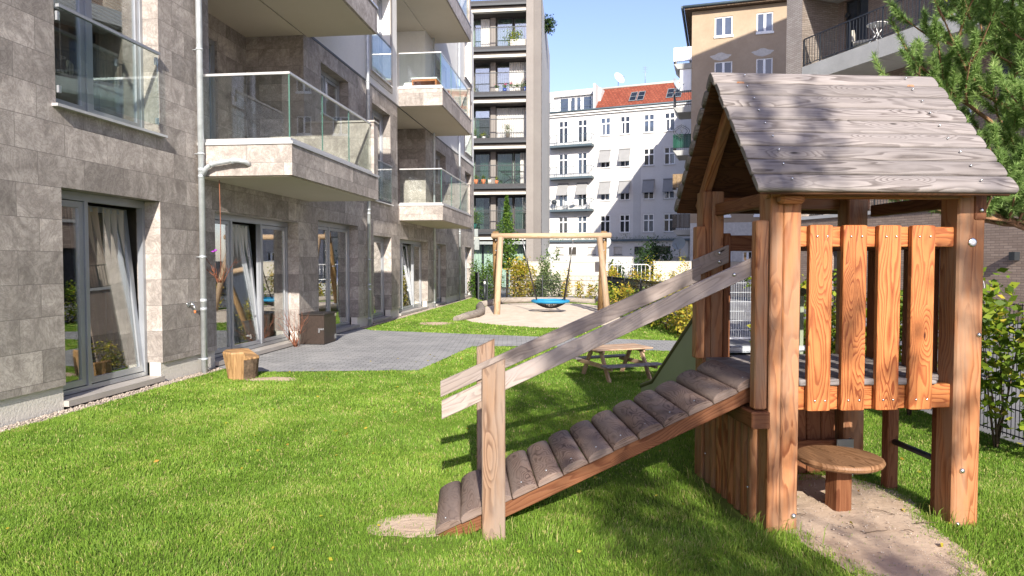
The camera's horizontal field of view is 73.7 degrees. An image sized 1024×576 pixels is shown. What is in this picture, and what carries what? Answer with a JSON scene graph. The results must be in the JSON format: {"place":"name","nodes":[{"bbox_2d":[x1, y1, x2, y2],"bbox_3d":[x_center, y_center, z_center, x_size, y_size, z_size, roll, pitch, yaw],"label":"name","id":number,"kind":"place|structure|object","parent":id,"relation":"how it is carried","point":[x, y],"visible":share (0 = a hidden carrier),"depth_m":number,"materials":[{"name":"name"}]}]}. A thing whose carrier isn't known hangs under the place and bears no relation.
{"place":"outdoors","nodes":[
{"label":"outdoors","id":0,"kind":"place"},
{"bbox_2d":[0,0,478,426],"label":"apartment building","id":1,"kind":"structure","parent":0,"point":[328,145],"depth_m":10.35,"materials":[{"name":"stone"}]},
{"bbox_2d":[61,190,147,395],"bbox_3d":[-5.354,0.041,8.675,0.289,2.424,1.770,0,2,7],"label":"window","id":2,"kind":"structure","parent":1,"relation":"in","point":[100,279],"depth_m":9.01,"materials":[{"name":"metal"}]},
{"bbox_2d":[52,0,167,137],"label":"window","id":3,"kind":"structure","parent":1,"relation":"in","point":[111,70],"depth_m":9.02,"materials":[{"name":"metal"}]},
{"bbox_2d":[208,38,215,138],"bbox_3d":[-5.902,-3.514,12.189,0.094,2.394,2.070,0,2,7],"label":"glass door","id":4,"kind":"structure","parent":1,"relation":"in","point":[211,43],"depth_m":13.13,"materials":[{"name":"glass"}]},
{"bbox_2d":[206,180,238,282],"bbox_3d":[-4.498,-0.867,10.463,0.563,1.585,0.379,1,2,23],"label":"twig garland","id":5,"kind":"object","parent":1,"relation":"hanging from","point":[215,275],"visible":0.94,"depth_m":10.54},
{"bbox_2d":[215,213,288,357],"bbox_3d":[-4.903,-0.081,12.462,0.287,2.394,3.100,0,2,7],"label":"window","id":6,"kind":"structure","parent":1,"relation":"in","point":[237,236],"depth_m":12.71,"materials":[{"name":"metal"}]},
{"bbox_2d":[320,70,339,120],"bbox_3d":[-4.307,-4.430,15.912,0.555,1.152,1.820,0,2,7],"label":"window","id":7,"kind":"structure","parent":1,"relation":"in","point":[325,78],"depth_m":16.36,"materials":[{"name":"glass"}]},
{"bbox_2d":[318,222,349,327],"bbox_3d":[-4.353,-0.254,16.245,0.297,2.564,2.550,0,2,2],"label":"glass door","id":8,"kind":"structure","parent":1,"relation":"in","point":[328,227],"depth_m":17.10,"materials":[{"name":"metal"}]},
{"bbox_2d":[373,236,383,317],"bbox_3d":[-3.962,-0.309,19.562,0.094,2.334,1.670,0,2,7],"label":"window","id":9,"kind":"structure","parent":1,"relation":"in","point":[378,246],"depth_m":19.98,"materials":[{"name":"glass"}]},
{"bbox_2d":[371,0,392,87],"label":"window","id":10,"kind":"structure","parent":1,"relation":"in","point":[376,42],"depth_m":19.87,"materials":[{"name":"glass"}]},
{"bbox_2d":[372,109,393,205],"bbox_3d":[-3.816,-3.731,19.395,0.395,2.662,1.800,0,2,7],"label":"window","id":11,"kind":"structure","parent":1,"relation":"in","point":[376,116],"depth_m":20.04,"materials":[{"name":"glass"}]},
{"bbox_2d":[399,240,421,311],"bbox_3d":[-3.638,-0.431,23.081,0.280,2.324,3.600,0,2,7],"label":"window","id":12,"kind":"structure","parent":1,"relation":"in","point":[410,258],"depth_m":23.71,"materials":[{"name":"glass"}]},
{"bbox_2d":[411,77,446,89],"bbox_3d":[-2.676,-6.404,22.216,0.830,0.470,1.580,0,2,7],"label":"wooden bench","id":13,"kind":"object","parent":1,"relation":"on","point":[426,81],"visible":0.3,"depth_m":21.50,"materials":[{"name":"orange wood"}]},
{"bbox_2d":[436,154,439,183],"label":"window","id":14,"kind":"structure","parent":1,"relation":"in","point":[437,157],"depth_m":27.48,"materials":[{"name":"glass"}]},
{"bbox_2d":[436,244,440,302],"bbox_3d":[-3.069,-0.572,27.090,0.094,2.314,1.700,0,2,7],"label":"window","id":15,"kind":"structure","parent":1,"relation":"in","point":[438,299],"depth_m":27.73,"materials":[{"name":"glass"}]},
{"bbox_2d":[464,248,466,295],"bbox_3d":[-2.372,-0.794,32.944,0.094,2.334,1.700,0,2,7],"label":"window","id":16,"kind":"structure","parent":1,"relation":"in","point":[465,293],"depth_m":33.62,"materials":[{"name":"white glass"}]},
{"bbox_2d":[219,328,735,371],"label":"terrace paving","id":17,"kind":"structure","parent":0,"point":[359,349],"depth_m":13.12,"materials":[{"name":"grey concrete"}]},
{"bbox_2d":[274,310,309,346],"bbox_3d":[-4.285,0.796,13.515,0.790,0.777,0.904,0,2,0],"label":"dry shrub","id":18,"kind":"object","parent":17,"relation":"on","point":[294,342],"visible":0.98,"depth_m":13.53,"materials":[{"name":"brown plant"}]},
{"bbox_2d":[298,311,336,344],"bbox_3d":[-4.026,0.826,14.204,0.546,0.629,0.730,0,2,6],"label":"storage box","id":19,"kind":"object","parent":17,"relation":"on","point":[318,327],"visible":1,"depth_m":13.88,"materials":[{"name":"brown wood"}]},
{"bbox_2d":[0,297,1023,575],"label":"lawn","id":20,"kind":"structure","parent":0,"point":[728,507],"depth_m":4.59,"materials":[{"name":"plant"}]},
{"bbox_2d":[0,296,473,431],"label":"gravel bed","id":21,"kind":"object","parent":20,"relation":"on","point":[152,386],"visible":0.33,"depth_m":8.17,"materials":[{"name":"grey gravel"}]},
{"bbox_2d":[223,348,259,379],"bbox_3d":[-3.918,1.132,9.904,0.498,0.460,0.529,0,2,-11],"label":"tree stump","id":22,"kind":"object","parent":20,"relation":"on","point":[241,363],"visible":0.83,"depth_m":9.73,"materials":[{"name":"brown wood"}]},
{"bbox_2d":[249,377,294,381],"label":"bare soil","id":23,"kind":"structure","parent":20,"relation":"on","point":[274,378],"depth_m":9.83,"materials":[{"name":"brown soil"}]},
{"bbox_2d":[368,513,439,537],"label":"bare soil","id":24,"kind":"structure","parent":20,"relation":"on","point":[408,522],"depth_m":4.32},
{"bbox_2d":[453,302,484,320],"bbox_3d":[-1.154,0.725,22.476,0.688,0.316,5.760,0,2,4],"label":"edging log","id":25,"kind":"object","parent":20,"relation":"on","point":[479,311],"visible":0.94,"depth_m":20.56,"materials":[{"name":"brown wood"}]},
{"bbox_2d":[467,259,483,297],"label":"shrub","id":26,"kind":"object","parent":20,"relation":"on","point":[472,280],"visible":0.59,"depth_m":32.98,"materials":[{"name":"green plant"}]},
{"bbox_2d":[474,272,478,299],"bbox_3d":[-1.684,-0.087,32.208,0.060,1.380,2.641,0,2,-7],"label":"fence","id":27,"kind":"object","parent":20,"relation":"on","point":[476,281],"visible":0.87,"depth_m":31.47,"materials":[{"name":"metal"}]},
{"bbox_2d":[6,354,989,572],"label":"fallen leaves","id":28,"kind":"object","parent":20,"relation":"on","point":[579,551],"depth_m":4.93,"materials":[{"name":"plant"}]},
{"bbox_2d":[478,297,595,305],"bbox_3d":[0.695,0.543,27.859,5.195,0.279,2.124,-1,2,-24],"label":"edging log","id":29,"kind":"object","parent":20,"relation":"on","point":[504,300],"visible":0.63,"depth_m":28.40,"materials":[{"name":"brown wood"}]},
{"bbox_2d":[479,275,598,299],"bbox_3d":[1.181,0.038,30.570,5.409,1.250,0.060,0,2,7],"label":"fence","id":30,"kind":"object","parent":20,"relation":"on","point":[536,280],"visible":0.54,"depth_m":30.58,"materials":[{"name":"metal"}]},
{"bbox_2d":[467,303,619,327],"bbox_3d":[1.089,0.805,23.144,4.928,0.043,11.125,0,2,0],"label":"sandpit","id":31,"kind":"object","parent":20,"relation":"on","point":[526,314],"visible":0.81,"depth_m":21.58,"materials":[{"name":"beige sand"}]},
{"bbox_2d":[491,231,610,314],"bbox_3d":[1.310,-0.475,22.902,4.001,2.892,2.210,0,2,2],"label":"nest swing","id":32,"kind":"object","parent":31,"relation":"on","point":[497,237],"visible":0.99,"depth_m":22.71,"materials":[{"name":"brown wood"}]},
{"bbox_2d":[561,260,571,296],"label":"shrub","id":33,"kind":"object","parent":20,"relation":"on","point":[568,289],"visible":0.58,"depth_m":29.98,"materials":[{"name":"yellow plant"}]},
{"bbox_2d":[571,278,585,297],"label":"shrub","id":34,"kind":"object","parent":20,"relation":"on","point":[578,287],"visible":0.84,"depth_m":29.64,"materials":[{"name":"yellow plant"}]},
{"bbox_2d":[586,280,597,298],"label":"shrub","id":35,"kind":"object","parent":20,"relation":"on","point":[589,292],"visible":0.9,"depth_m":29.61,"materials":[{"name":"yellow plant"}]},
{"bbox_2d":[594,279,620,304],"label":"shrub","id":36,"kind":"object","parent":20,"relation":"on","point":[610,294],"visible":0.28,"depth_m":24.93,"materials":[{"name":"green plant"}]},
{"bbox_2d":[573,343,661,383],"bbox_3d":[1.520,1.101,9.976,0.920,0.495,1.132,-1,2,-21],"label":"picnic table","id":37,"kind":"object","parent":20,"relation":"on","point":[626,358],"visible":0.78,"depth_m":9.84,"materials":[{"name":"brown wood"}]},
{"bbox_2d":[608,282,637,312],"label":"shrub","id":38,"kind":"object","parent":20,"relation":"on","point":[624,289],"visible":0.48,"depth_m":22.51,"materials":[{"name":"yellow plant"}]},
{"bbox_2d":[607,276,692,325],"bbox_3d":[4.120,0.327,22.317,0.060,1.270,15.830,0,2,-2],"label":"fence","id":39,"kind":"object","parent":20,"relation":"on","point":[640,284],"visible":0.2,"depth_m":23.31,"materials":[{"name":"metal"}]},
{"bbox_2d":[730,280,750,338],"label":"garden gate","id":40,"kind":"structure","parent":39,"relation":"attached to","point":[738,320],"depth_m":14.50,"materials":[{"name":"metal"}]},
{"bbox_2d":[651,295,682,329],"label":"shrub","id":41,"kind":"object","parent":20,"relation":"on","point":[661,320],"visible":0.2,"depth_m":16.91,"materials":[{"name":"green plant"}]},
{"bbox_2d":[665,286,691,333],"bbox_3d":[4.063,0.337,16.008,1.294,1.580,1.084,-1,3,-35],"label":"shrub","id":42,"kind":"object","parent":20,"relation":"on","point":[675,324],"visible":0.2,"depth_m":15.99,"materials":[{"name":"yellow plant"}]},
{"bbox_2d":[672,287,692,334],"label":"shrub","id":43,"kind":"object","parent":20,"relation":"on","point":[685,316],"visible":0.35,"depth_m":15.04,"materials":[{"name":"yellow plant"}]},
{"bbox_2d":[435,72,1018,540],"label":"play house","id":44,"kind":"structure","parent":20,"relation":"on","point":[779,152],"depth_m":4.28,"materials":[{"name":"brown wood"}]},
{"bbox_2d":[800,269,836,353],"bbox_3d":[4.226,0.542,9.403,0.933,1.643,0.705,-1,2,-14],"label":"shrub","id":45,"kind":"object","parent":20,"relation":"on","point":[832,310],"visible":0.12,"depth_m":9.37,"materials":[{"name":"green plant"}]},
{"bbox_2d":[831,304,865,353],"bbox_3d":[4.238,0.661,8.707,0.669,1.455,0.867,0,2,-6],"label":"shrub","id":46,"kind":"object","parent":20,"relation":"on","point":[833,335],"visible":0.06,"depth_m":8.79,"materials":[{"name":"green plant"}]},
{"bbox_2d":[865,290,902,355],"bbox_3d":[4.282,0.606,8.027,0.937,1.615,0.698,0,2,1],"label":"shrub","id":47,"kind":"object","parent":20,"relation":"on","point":[900,333],"visible":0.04,"depth_m":7.91,"materials":[{"name":"green plant"}]},
{"bbox_2d":[786,474,987,575],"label":"worn sand","id":48,"kind":"structure","parent":20,"relation":"on","point":[812,495],"depth_m":4.14,"materials":[{"name":"beige sand"}]},
{"bbox_2d":[797,445,885,511],"bbox_3d":[2.205,1.366,4.612,0.560,0.475,0.558,-1,2,-17],"label":"round stool","id":49,"kind":"object","parent":48,"relation":"on","point":[840,465],"visible":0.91,"depth_m":4.55,"materials":[{"name":"brown wood"}]},
{"bbox_2d":[899,290,911,416],"bbox_3d":[4.350,0.670,7.438,0.654,1.528,0.833,0,2,9],"label":"shrub","id":50,"kind":"object","parent":20,"relation":"on","point":[909,412],"visible":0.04,"depth_m":7.46,"materials":[{"name":"green plant"}]},
{"bbox_2d":[804,289,1023,440],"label":"fence","id":51,"kind":"object","parent":20,"relation":"on","point":[1011,408],"visible":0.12,"depth_m":6.46,"materials":[{"name":"plant"}]},
{"bbox_2d":[980,267,1023,448],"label":"shrub","id":52,"kind":"object","parent":20,"relation":"on","point":[997,327],"visible":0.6,"depth_m":6.05,"materials":[{"name":"green plant"}]},
{"bbox_2d":[1002,302,1023,450],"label":"shrub","id":53,"kind":"object","parent":20,"relation":"on","point":[1019,361],"visible":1,"depth_m":5.79,"materials":[{"name":"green plant"}]},
{"bbox_2d":[34,288,1023,445],"bbox_3d":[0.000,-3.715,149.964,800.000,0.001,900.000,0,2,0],"label":"ground","id":54,"kind":"structure","parent":0,"point":[735,326],"depth_m":13.02,"materials":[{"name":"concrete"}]},
{"bbox_2d":[479,251,505,298],"bbox_3d":[-0.914,-0.592,31.942,1.332,2.281,1.380,0,2,12],"label":"shrub","id":55,"kind":"object","parent":54,"relation":"on","point":[488,269],"visible":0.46,"depth_m":31.82,"materials":[{"name":"green plant"}]},
{"bbox_2d":[495,195,520,296],"bbox_3d":[-0.247,-1.935,32.529,1.370,5.052,1.332,0,2,0],"label":"columnar tree","id":56,"kind":"object","parent":54,"relation":"on","point":[508,224],"visible":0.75,"depth_m":32.41,"materials":[{"name":"green plant"}]},
{"bbox_2d":[471,0,549,287],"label":"balcony block","id":57,"kind":"structure","parent":54,"relation":"on","point":[524,146],"depth_m":45.37,"materials":[{"name":"concrete"}]},
{"bbox_2d":[473,17,525,46],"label":"window","id":58,"kind":"structure","parent":57,"relation":"in","point":[521,21],"depth_m":45.71,"materials":[{"name":"clear glass"}]},
{"bbox_2d":[474,197,525,228],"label":"window","id":59,"kind":"structure","parent":57,"relation":"in","point":[519,202],"depth_m":46.12,"materials":[{"name":"clear glass"}]},
{"bbox_2d":[474,152,525,183],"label":"window","id":60,"kind":"structure","parent":57,"relation":"in","point":[517,158],"depth_m":46.04,"materials":[{"name":"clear glass"}]},
{"bbox_2d":[474,107,525,137],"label":"window","id":61,"kind":"structure","parent":57,"relation":"in","point":[516,112],"depth_m":45.71,"materials":[{"name":"clear glass"}]},
{"bbox_2d":[475,62,525,91],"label":"window","id":62,"kind":"structure","parent":57,"relation":"in","point":[516,66],"depth_m":45.55,"materials":[{"name":"clear glass"}]},
{"bbox_2d":[503,25,525,45],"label":"planter box","id":63,"kind":"object","parent":57,"relation":"on","point":[517,41],"visible":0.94,"depth_m":44.57,"materials":[{"name":"paint"}]},
{"bbox_2d":[544,12,557,35],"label":"roof shrub","id":64,"kind":"object","parent":57,"relation":"on","point":[549,24],"visible":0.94,"depth_m":46.84,"materials":[{"name":"green plant"}]},
{"bbox_2d":[503,252,531,296],"bbox_3d":[0.288,-0.551,31.857,1.420,2.207,1.830,0,2,-12],"label":"shrub","id":65,"kind":"object","parent":54,"relation":"on","point":[520,269],"visible":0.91,"depth_m":31.63,"materials":[{"name":"yellow plant"}]},
{"bbox_2d":[525,266,538,296],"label":"shrub","id":66,"kind":"object","parent":54,"relation":"on","point":[530,286],"visible":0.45,"depth_m":32.03,"materials":[{"name":"yellow plant"}]},
{"bbox_2d":[530,252,554,296],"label":"shrub","id":67,"kind":"object","parent":54,"relation":"on","point":[547,274],"visible":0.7,"depth_m":31.21,"materials":[{"name":"green plant"}]},
{"bbox_2d":[545,270,568,296],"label":"shrub","id":68,"kind":"object","parent":54,"relation":"on","point":[555,277],"visible":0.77,"depth_m":31.36,"materials":[{"name":"green plant"}]},
{"bbox_2d":[606,263,621,276],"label":"shrub","id":69,"kind":"object","parent":54,"relation":"on","point":[614,273],"visible":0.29,"depth_m":30.75,"materials":[{"name":"yellow plant"}]},
{"bbox_2d":[608,259,626,277],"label":"bush","id":70,"kind":"object","parent":54,"relation":"on","point":[619,267],"visible":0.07,"depth_m":38.04,"materials":[{"name":"green plant"}]},
{"bbox_2d":[547,257,689,279],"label":"retaining wall","id":71,"kind":"structure","parent":54,"relation":"on","point":[626,260],"depth_m":49.61,"materials":[{"name":"concrete"}]},
{"bbox_2d":[672,237,684,256],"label":"satellite dish","id":72,"kind":"object","parent":71,"relation":"on","point":[678,243],"visible":0.98,"depth_m":49.01,"materials":[{"name":"grey metal"}]},
{"bbox_2d":[549,80,690,256],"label":"white house","id":73,"kind":"structure","parent":54,"relation":"on","point":[616,161],"depth_m":68.95,"materials":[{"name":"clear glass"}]},
{"bbox_2d":[559,121,567,143],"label":"window","id":74,"kind":"structure","parent":73,"relation":"in","point":[563,125],"depth_m":70.89,"materials":[{"name":"white glass"}]},
{"bbox_2d":[559,153,567,174],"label":"window","id":75,"kind":"structure","parent":73,"relation":"in","point":[563,158],"depth_m":71.00,"materials":[{"name":"white glass"}]},
{"bbox_2d":[559,216,567,232],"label":"window","id":76,"kind":"structure","parent":73,"relation":"in","point":[563,220],"depth_m":71.22,"materials":[{"name":"clear glass"}]},
{"bbox_2d":[560,98,568,112],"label":"dormer window","id":77,"kind":"structure","parent":73,"relation":"in","point":[564,103],"depth_m":71.99,"materials":[{"name":"blue glass"}]},
{"bbox_2d":[577,216,586,232],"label":"window","id":78,"kind":"structure","parent":73,"relation":"in","point":[582,220],"depth_m":70.45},
{"bbox_2d":[578,119,586,142],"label":"window","id":79,"kind":"structure","parent":73,"relation":"in","point":[582,124],"depth_m":70.12,"materials":[{"name":"white glass"}]},
{"bbox_2d":[578,152,586,173],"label":"window","id":80,"kind":"structure","parent":73,"relation":"in","point":[582,157],"depth_m":70.24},
{"bbox_2d":[578,189,586,205],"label":"window","id":81,"kind":"structure","parent":73,"relation":"in","point":[579,196],"depth_m":70.36,"materials":[{"name":"clear glass"}]},
{"bbox_2d":[583,96,591,108],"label":"dormer window","id":82,"kind":"structure","parent":73,"relation":"in","point":[586,101],"depth_m":71.05,"materials":[{"name":"glass"}]},
{"bbox_2d":[600,215,609,232],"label":"window","id":83,"kind":"structure","parent":73,"relation":"in","point":[604,219],"depth_m":69.56,"materials":[{"name":"clear glass"}]},
{"bbox_2d":[600,117,610,136],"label":"window","id":84,"kind":"structure","parent":73,"relation":"in","point":[605,122],"depth_m":69.18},
{"bbox_2d":[619,116,629,134],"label":"window","id":85,"kind":"structure","parent":73,"relation":"in","point":[624,120],"depth_m":68.46,"materials":[{"name":"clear glass"}]},
{"bbox_2d":[620,215,629,232],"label":"window","id":86,"kind":"structure","parent":73,"relation":"in","point":[624,219],"depth_m":68.80,"materials":[{"name":"clear glass"}]},
{"bbox_2d":[642,214,653,232],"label":"window","id":87,"kind":"structure","parent":73,"relation":"in","point":[648,219],"depth_m":67.90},
{"bbox_2d":[642,190,654,199],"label":"window","id":88,"kind":"structure","parent":73,"relation":"in","point":[646,196],"depth_m":67.79,"materials":[{"name":"clear glass"}]},
{"bbox_2d":[643,114,654,133],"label":"window","id":89,"kind":"structure","parent":73,"relation":"in","point":[649,119],"depth_m":67.53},
{"bbox_2d":[644,148,654,165],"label":"window","id":90,"kind":"structure","parent":73,"relation":"in","point":[648,152],"depth_m":67.65,"materials":[{"name":"clear glass"}]},
{"bbox_2d":[663,213,673,232],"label":"window","id":91,"kind":"structure","parent":73,"relation":"in","point":[667,217],"depth_m":67.15,"materials":[{"name":"clear glass"}]},
{"bbox_2d":[664,112,675,131],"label":"window","id":92,"kind":"structure","parent":73,"relation":"in","point":[669,121],"depth_m":66.78,"materials":[{"name":"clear glass"}]},
{"bbox_2d":[664,147,675,164],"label":"window","id":93,"kind":"structure","parent":73,"relation":"in","point":[669,156],"depth_m":66.93,"materials":[{"name":"clear glass"}]},
{"bbox_2d":[627,235,677,279],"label":"bush","id":94,"kind":"object","parent":54,"relation":"on","point":[651,251],"visible":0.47,"depth_m":45.24,"materials":[{"name":"green plant"}]},
{"bbox_2d":[639,253,665,286],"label":"shrub","id":95,"kind":"object","parent":54,"relation":"on","point":[656,277],"visible":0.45,"depth_m":30.95,"materials":[{"name":"yellow plant"}]},
{"bbox_2d":[672,0,786,260],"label":"tan house","id":96,"kind":"structure","parent":54,"relation":"on","point":[739,36],"depth_m":43.94,"materials":[{"name":"tan plaster"},{"name":"pale plaster"},{"name":"window glass"}]},
{"bbox_2d":[714,61,731,72],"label":"window","id":97,"kind":"structure","parent":96,"relation":"in","point":[722,67],"depth_m":43.99,"materials":[{"name":"clear glass"}]},
{"bbox_2d":[714,16,732,38],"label":"window","id":98,"kind":"structure","parent":96,"relation":"in","point":[723,25],"depth_m":43.88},
{"bbox_2d":[756,58,772,73],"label":"window","id":99,"kind":"structure","parent":96,"relation":"in","point":[765,65],"depth_m":43.26,"materials":[{"name":"clear glass"}]},
{"bbox_2d":[756,12,773,34],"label":"window","id":100,"kind":"structure","parent":96,"relation":"in","point":[764,20],"depth_m":43.16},
{"bbox_2d":[786,0,1023,322],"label":"brick building","id":101,"kind":"structure","parent":54,"relation":"on","point":[819,37],"depth_m":24.48,"materials":[{"name":"brick"}]},
{"bbox_2d":[833,251,836,306],"bbox_3d":[12.303,-0.416,25.149,0.070,2.250,1.100,-1,2,-20],"label":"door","id":102,"kind":"structure","parent":101,"relation":"in","point":[835,252],"depth_m":25.57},
{"bbox_2d":[846,0,867,50],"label":"window","id":103,"kind":"structure","parent":101,"relation":"in","point":[857,8],"depth_m":26.59,"materials":[{"name":"glass"}]},
{"bbox_2d":[852,30,871,48],"bbox_3d":[12.806,-9.001,24.983,0.640,0.780,0.600,1,2,30],"label":"lounge chair","id":104,"kind":"object","parent":101,"relation":"on","point":[854,42],"visible":0.39,"depth_m":24.86,"materials":[{"name":"metal"}]},
{"bbox_2d":[867,21,887,42],"bbox_3d":[12.879,-8.934,24.091,0.680,0.729,0.673,-1,2,-20],"label":"folding table","id":105,"kind":"object","parent":101,"relation":"on","point":[873,24],"visible":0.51,"depth_m":24.03,"materials":[{"name":"white metal"}]},
{"bbox_2d":[998,52,1023,122],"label":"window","id":106,"kind":"structure","parent":101,"relation":"in","point":[1005,70],"depth_m":21.41,"materials":[{"name":"glass"}]},
{"bbox_2d":[867,0,1023,230],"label":"pine tree","id":107,"kind":"object","parent":54,"relation":"on","point":[1004,27],"visible":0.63,"depth_m":8.94,"materials":[{"name":"green plant"}]},
{"bbox_3d":[6.200,0.109,36.178,2.400,0.600,0.200,0,2,0],"label":"kerb wall","id":108,"kind":"object","parent":54,"relation":"on","visible":0},
{"bbox_2d":[609,264,649,280],"bbox_3d":[6.231,-0.724,36.198,2.158,1.094,0.610,0,2,0],"label":"crowd barrier","id":109,"kind":"object","parent":108,"relation":"on","point":[633,269],"visible":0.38,"depth_m":36.17,"materials":[{"name":"metal"}]},
{"bbox_2d":[510,262,607,295],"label":"boundary wall","id":110,"kind":"structure","parent":0,"point":[579,270],"depth_m":35.99,"materials":[{"name":"paint"}]},
{"bbox_2d":[472,0,729,105],"label":"sky","id":111,"kind":"structure","parent":0,"point":[592,41],"materials":[{"name":"blue"}]},
{"bbox_2d":[653,261,750,296],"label":"boundary wall","id":112,"kind":"structure","parent":0,"point":[670,266],"depth_m":35.55,"materials":[{"name":"paint"}]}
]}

